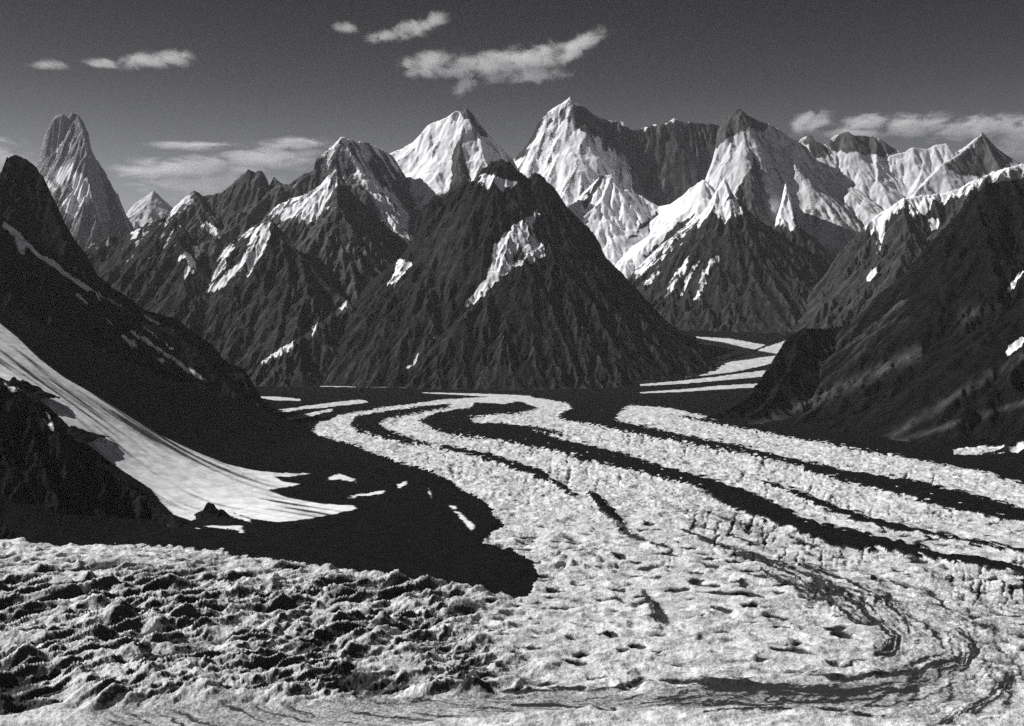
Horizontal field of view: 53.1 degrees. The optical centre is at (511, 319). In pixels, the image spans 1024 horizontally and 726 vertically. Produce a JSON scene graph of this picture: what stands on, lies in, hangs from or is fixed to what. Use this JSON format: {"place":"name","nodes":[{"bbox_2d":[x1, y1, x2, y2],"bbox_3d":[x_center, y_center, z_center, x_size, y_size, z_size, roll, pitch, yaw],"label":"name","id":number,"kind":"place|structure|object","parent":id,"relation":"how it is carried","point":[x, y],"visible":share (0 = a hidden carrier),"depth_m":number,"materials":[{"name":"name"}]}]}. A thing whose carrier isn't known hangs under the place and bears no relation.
{"place":"outdoors","nodes":[
{"label":"outdoors","id":0,"kind":"place"},
{"bbox_2d":[36,112,134,249],"bbox_3d":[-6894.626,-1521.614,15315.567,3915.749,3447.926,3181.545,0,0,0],"label":"mountain","id":1,"kind":"structure","parent":0,"point":[85,195],"depth_m":15410.02,"materials":[{"name":"stone"}]},
{"bbox_2d":[0,381,192,539],"bbox_3d":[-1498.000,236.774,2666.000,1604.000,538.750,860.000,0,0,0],"label":"mountain","id":2,"kind":"structure","parent":0,"point":[47,461],"depth_m":2538.05,"materials":[{"name":"black stone"}]},
{"bbox_2d":[0,155,274,414],"bbox_3d":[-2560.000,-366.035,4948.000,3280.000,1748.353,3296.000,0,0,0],"label":"mountain","id":3,"kind":"structure","parent":0,"point":[50,276],"depth_m":4665.98,"materials":[{"name":"grey stone"}]},
{"bbox_2d":[126,191,172,229],"bbox_3d":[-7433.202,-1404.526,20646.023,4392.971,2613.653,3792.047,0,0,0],"label":"mountain","id":4,"kind":"structure","parent":0,"point":[153,206],"depth_m":21069.03,"materials":[{"name":"white snow"}]},
{"bbox_2d":[83,216,224,347],"bbox_3d":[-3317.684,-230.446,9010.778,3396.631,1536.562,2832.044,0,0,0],"label":"mountain","id":5,"kind":"structure","parent":0,"point":[166,266],"depth_m":9255.26,"materials":[{"name":"grey stone"}]},
{"bbox_2d":[0,302,512,575],"bbox_3d":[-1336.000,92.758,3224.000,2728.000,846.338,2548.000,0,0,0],"label":"debris ground","id":6,"kind":"structure","parent":0,"point":[411,526],"depth_m":2978.65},
{"bbox_2d":[5,377,59,401],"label":"rock outcrop","id":7,"kind":"object","parent":6,"relation":"on","point":[34,393],"visible":0.66,"depth_m":3049.26,"materials":[{"name":"grey stone"}]},
{"bbox_2d":[194,502,228,520],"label":"rock outcrop","id":8,"kind":"object","parent":6,"relation":"on","point":[209,511],"visible":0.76,"depth_m":2565.53,"materials":[{"name":"black stone"}]},
{"bbox_2d":[195,516,249,525],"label":"rock outcrop","id":9,"kind":"object","parent":6,"relation":"on","point":[223,521],"visible":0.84,"depth_m":2487.92,"materials":[{"name":"black stone"}]},
{"bbox_2d":[0,323,475,532],"bbox_3d":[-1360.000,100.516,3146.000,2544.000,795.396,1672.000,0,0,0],"label":"snow","id":10,"kind":"structure","parent":6,"relation":"on","point":[180,480],"depth_m":3013.16,"materials":[{"name":"white snow"}]},
{"bbox_2d":[67,425,108,442],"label":"rock outcrop","id":11,"kind":"object","parent":10,"relation":"on","point":[79,435],"visible":0.57,"depth_m":2902.86,"materials":[{"name":"grey stone"}]},
{"bbox_2d":[199,219,355,386],"bbox_3d":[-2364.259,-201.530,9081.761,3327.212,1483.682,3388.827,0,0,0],"label":"mountain","id":12,"kind":"structure","parent":0,"point":[279,311],"depth_m":8545.95,"materials":[{"name":"grey stone"}]},
{"bbox_2d":[167,137,417,261],"bbox_3d":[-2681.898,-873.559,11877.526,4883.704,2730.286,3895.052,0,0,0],"label":"mountain","id":13,"kind":"structure","parent":0,"point":[375,180],"depth_m":12099.49,"materials":[{"name":"grey stone"}]},
{"bbox_2d":[261,166,405,306],"bbox_3d":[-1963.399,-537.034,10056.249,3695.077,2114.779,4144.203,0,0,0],"label":"mountain","id":14,"kind":"structure","parent":0,"point":[345,242],"depth_m":9891.02,"materials":[{"name":"grey stone"}]},
{"bbox_2d":[390,108,519,217],"bbox_3d":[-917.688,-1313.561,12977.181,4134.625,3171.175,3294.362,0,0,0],"label":"mountain","id":15,"kind":"structure","parent":0,"point":[438,160],"depth_m":13518.02,"materials":[{"name":"white snow"}]},
{"bbox_2d":[0,336,1023,725],"bbox_3d":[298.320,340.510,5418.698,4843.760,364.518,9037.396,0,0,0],"label":"glacier","id":16,"kind":"object","parent":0,"point":[674,602],"visible":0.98,"depth_m":1735.88,"materials":[{"name":"white ice"}]},
{"bbox_2d":[350,404,452,447],"bbox_3d":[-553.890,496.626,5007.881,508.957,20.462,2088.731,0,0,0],"label":"moraine","id":17,"kind":"structure","parent":16,"relation":"on","point":[367,422],"depth_m":4940.60,"materials":[{"name":"black gravel"}]},
{"bbox_2d":[440,445,577,497],"bbox_3d":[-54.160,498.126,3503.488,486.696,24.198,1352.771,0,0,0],"label":"moraine","id":18,"kind":"structure","parent":16,"relation":"on","point":[537,472],"depth_m":3484.27,"materials":[{"name":"black gravel"}]},
{"bbox_2d":[586,491,626,524],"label":"moraine","id":19,"kind":"structure","parent":16,"relation":"on","point":[609,510],"depth_m":2675.93,"materials":[{"name":"black gravel"}]},
{"bbox_2d":[488,415,791,436],"bbox_3d":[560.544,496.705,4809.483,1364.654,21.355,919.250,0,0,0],"label":"moraine","id":20,"kind":"structure","parent":16,"relation":"on","point":[688,416],"depth_m":4704.70,"materials":[{"name":"grey gravel"}]},
{"bbox_2d":[418,401,1023,574],"bbox_3d":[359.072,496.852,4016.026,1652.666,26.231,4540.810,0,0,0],"label":"moraine","id":21,"kind":"structure","parent":16,"relation":"on","point":[457,421],"depth_m":3259.27,"materials":[{"name":"black gravel"}]},
{"bbox_2d":[559,403,1023,519],"bbox_3d":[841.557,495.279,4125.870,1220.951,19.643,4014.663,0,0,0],"label":"moraine","id":22,"kind":"structure","parent":16,"relation":"on","point":[607,414],"depth_m":3247.74,"materials":[{"name":"black gravel"}]},
{"bbox_2d":[753,477,1023,552],"bbox_3d":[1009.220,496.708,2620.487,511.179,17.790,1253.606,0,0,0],"label":"moraine","id":23,"kind":"structure","parent":16,"relation":"on","point":[877,521],"depth_m":2531.88,"materials":[{"name":"black gravel"}]},
{"bbox_2d":[0,0,1023,213],"label":"sky","id":24,"kind":"structure","parent":0,"point":[174,99],"materials":[{"name":"grey"}]},
{"bbox_2d":[326,159,718,389],"bbox_3d":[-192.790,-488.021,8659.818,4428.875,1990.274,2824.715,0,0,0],"label":"mountain","id":25,"kind":"structure","parent":0,"point":[500,274],"depth_m":8254.00,"materials":[{"name":"grey stone"}]},
{"bbox_2d":[42,329,1023,597],"bbox_3d":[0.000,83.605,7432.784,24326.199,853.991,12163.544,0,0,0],"label":"valley ground","id":26,"kind":"structure","parent":0,"point":[514,575],"depth_m":4929.21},
{"bbox_2d":[513,97,719,206],"bbox_3d":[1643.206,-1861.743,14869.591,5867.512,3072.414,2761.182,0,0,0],"label":"mountain","id":27,"kind":"structure","parent":0,"point":[571,152],"depth_m":15221.34,"materials":[{"name":"grey stone"}]},
{"bbox_2d":[568,175,715,278],"bbox_3d":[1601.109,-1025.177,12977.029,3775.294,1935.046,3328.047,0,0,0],"label":"mountain","id":28,"kind":"structure","parent":0,"point":[631,231],"depth_m":13225.94,"materials":[{"name":"white snow"}]},
{"bbox_2d":[628,178,821,334],"bbox_3d":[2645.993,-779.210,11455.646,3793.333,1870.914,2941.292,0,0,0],"label":"mountain","id":29,"kind":"structure","parent":0,"point":[725,260],"depth_m":11228.70,"materials":[{"name":"grey stone"}]},
{"bbox_2d":[705,108,861,260],"bbox_3d":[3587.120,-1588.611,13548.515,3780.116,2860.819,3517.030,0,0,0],"label":"mountain","id":30,"kind":"structure","parent":0,"point":[757,165],"depth_m":13797.43,"materials":[{"name":"grey stone"}]},
{"bbox_2d":[772,184,832,277],"bbox_3d":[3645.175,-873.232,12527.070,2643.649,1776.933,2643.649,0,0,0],"label":"mountain","id":31,"kind":"structure","parent":0,"point":[785,225],"depth_m":12555.80,"materials":[{"name":"grey stone"}]},
{"bbox_2d":[799,132,909,228],"bbox_3d":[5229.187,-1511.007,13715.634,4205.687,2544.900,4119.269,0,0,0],"label":"mountain","id":32,"kind":"structure","parent":0,"point":[864,186],"depth_m":14488.82,"materials":[{"name":"white snow"}]},
{"bbox_2d":[706,176,1023,453],"bbox_3d":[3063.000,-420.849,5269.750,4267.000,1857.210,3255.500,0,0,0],"label":"mountain","id":33,"kind":"structure","parent":0,"point":[927,347],"depth_m":5346.12,"materials":[{"name":"grey stone"}]},
{"bbox_2d":[794,163,1023,331],"bbox_3d":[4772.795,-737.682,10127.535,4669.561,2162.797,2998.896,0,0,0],"label":"mountain","id":34,"kind":"structure","parent":0,"point":[879,253],"depth_m":10625.00,"materials":[{"name":"grey stone"}]},
{"bbox_2d":[886,133,1020,198],"bbox_3d":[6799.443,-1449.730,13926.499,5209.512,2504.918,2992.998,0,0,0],"label":"mountain","id":35,"kind":"structure","parent":0,"point":[940,169],"depth_m":14423.51,"materials":[{"name":"white snow"}]}
]}

